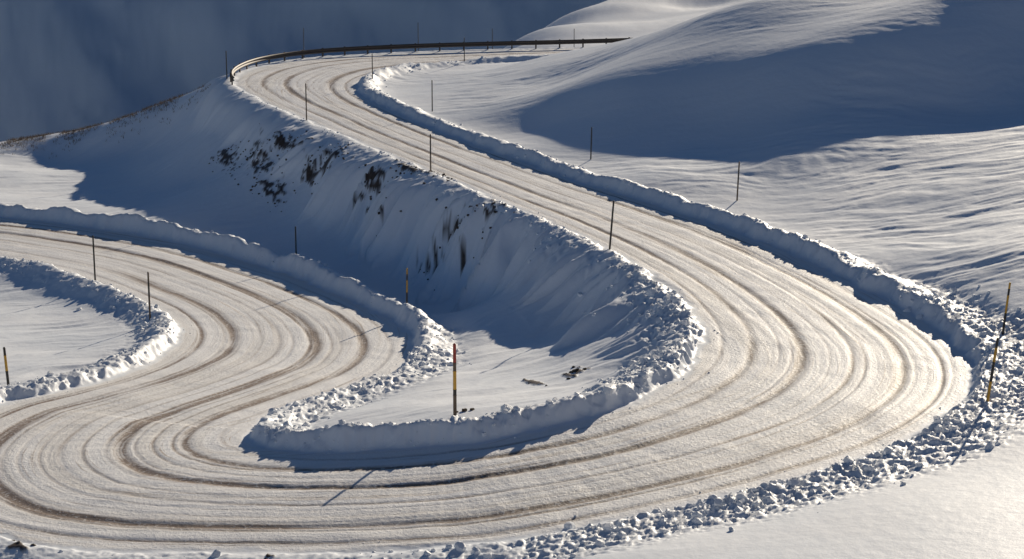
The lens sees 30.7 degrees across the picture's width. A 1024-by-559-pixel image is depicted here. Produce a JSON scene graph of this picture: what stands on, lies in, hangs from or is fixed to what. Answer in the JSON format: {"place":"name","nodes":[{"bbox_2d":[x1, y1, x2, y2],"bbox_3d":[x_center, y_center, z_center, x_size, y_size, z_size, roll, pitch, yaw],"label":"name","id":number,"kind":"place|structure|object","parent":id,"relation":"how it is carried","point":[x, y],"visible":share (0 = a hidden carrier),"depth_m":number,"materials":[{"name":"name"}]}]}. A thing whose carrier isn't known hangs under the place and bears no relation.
{"place":"outdoors","nodes":[
{"label":"outdoors","id":0,"kind":"place"},
{"bbox_2d":[0,49,969,551],"bbox_3d":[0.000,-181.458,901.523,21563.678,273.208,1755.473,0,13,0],"label":"road","id":1,"kind":"structure","parent":0,"point":[802,367],"depth_m":62.47,"materials":[{"name":"white snow"}]},
{"bbox_2d":[0,0,1023,558],"bbox_3d":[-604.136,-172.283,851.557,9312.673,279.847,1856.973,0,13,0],"label":"snow terrain","id":2,"kind":"structure","parent":0,"point":[882,134],"depth_m":98.88,"materials":[{"name":"white snow"}]},
{"bbox_2d":[3,347,9,384],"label":"snow marker pole","id":3,"kind":"object","parent":2,"relation":"on","point":[6,366],"visible":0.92,"depth_m":69.47,"materials":[{"name":"yellow wood"}]},
{"bbox_2d":[92,235,95,279],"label":"snow marker pole","id":4,"kind":"object","parent":2,"relation":"on","point":[94,258],"visible":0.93,"depth_m":92.60,"materials":[{"name":"brown wood"}]},
{"bbox_2d":[0,82,210,158],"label":"dry grass","id":5,"kind":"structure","parent":2,"relation":"on","point":[83,128],"depth_m":149.76,"materials":[{"name":"brown plant"}]},
{"bbox_2d":[147,272,150,319],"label":"snow marker pole","id":6,"kind":"object","parent":2,"relation":"on","point":[149,295],"visible":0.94,"depth_m":82.24,"materials":[{"name":"brown wood"}]},
{"bbox_2d":[295,226,296,253],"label":"snow marker pole","id":7,"kind":"object","parent":2,"relation":"on","point":[295,242],"visible":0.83,"depth_m":97.96,"materials":[{"name":"brown wood"}]},
{"bbox_2d":[13,123,586,558],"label":"scattered rocks","id":8,"kind":"object","parent":2,"relation":"on","point":[379,213],"visible":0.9,"depth_m":103.25,"materials":[{"name":"grey stone"}]},
{"bbox_2d":[305,83,306,119],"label":"snow marker pole","id":9,"kind":"object","parent":2,"relation":"on","point":[306,100],"visible":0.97,"depth_m":120.05,"materials":[{"name":"brown wood"}]},
{"bbox_2d":[406,268,407,302],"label":"snow marker pole","id":10,"kind":"object","parent":2,"relation":"on","point":[406,285],"visible":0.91,"depth_m":83.98,"materials":[{"name":"brown wood"}]},
{"bbox_2d":[230,37,629,84],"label":"guardrail","id":11,"kind":"object","parent":2,"relation":"on","point":[344,49],"visible":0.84,"depth_m":161.19,"materials":[{"name":"metal"}]},
{"bbox_2d":[430,134,430,171],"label":"snow marker pole","id":12,"kind":"object","parent":2,"relation":"on","point":[430,152],"visible":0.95,"depth_m":101.21,"materials":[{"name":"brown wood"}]},
{"bbox_2d":[431,80,432,110],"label":"snow marker pole","id":13,"kind":"object","parent":2,"relation":"on","point":[432,93],"visible":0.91,"depth_m":124.48,"materials":[{"name":"brown wood"}]},
{"bbox_2d":[453,343,456,414],"bbox_3d":[-1.840,3.450,60.014,0.129,2.890,0.129,0,13,0],"label":"snow marker pole","id":14,"kind":"object","parent":2,"relation":"on","point":[454,384],"visible":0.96,"depth_m":59.95,"materials":[{"name":"yellow wood"}]},
{"bbox_2d":[0,56,1023,558],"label":"snow chunks","id":15,"kind":"object","parent":2,"relation":"on","point":[696,516],"visible":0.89,"depth_m":62.44,"materials":[{"name":"white snow"}]},
{"bbox_2d":[590,127,591,158],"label":"snow marker pole","id":16,"kind":"object","parent":2,"relation":"on","point":[591,145],"visible":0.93,"depth_m":106.42,"materials":[{"name":"brown wood"}]},
{"bbox_2d":[609,201,614,249],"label":"snow marker pole","id":17,"kind":"object","parent":2,"relation":"on","point":[611,226],"visible":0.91,"depth_m":81.03,"materials":[{"name":"brown wood"}]},
{"bbox_2d":[736,162,739,200],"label":"snow marker pole","id":18,"kind":"object","parent":2,"relation":"on","point":[738,181],"visible":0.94,"depth_m":93.88,"materials":[{"name":"brown wood"}]},
{"bbox_2d":[986,338,998,401],"bbox_3d":[14.976,3.036,58.276,0.107,2.530,0.107,6,13,-1],"label":"snow marker pole","id":19,"kind":"object","parent":2,"relation":"on","point":[992,371],"visible":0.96,"depth_m":58.19,"materials":[{"name":"yellow wood"}]},
{"bbox_2d":[1002,282,1010,334],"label":"snow marker pole","id":20,"kind":"object","parent":2,"relation":"on","point":[1005,313],"visible":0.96,"depth_m":66.31,"materials":[{"name":"brown wood"}]}
]}

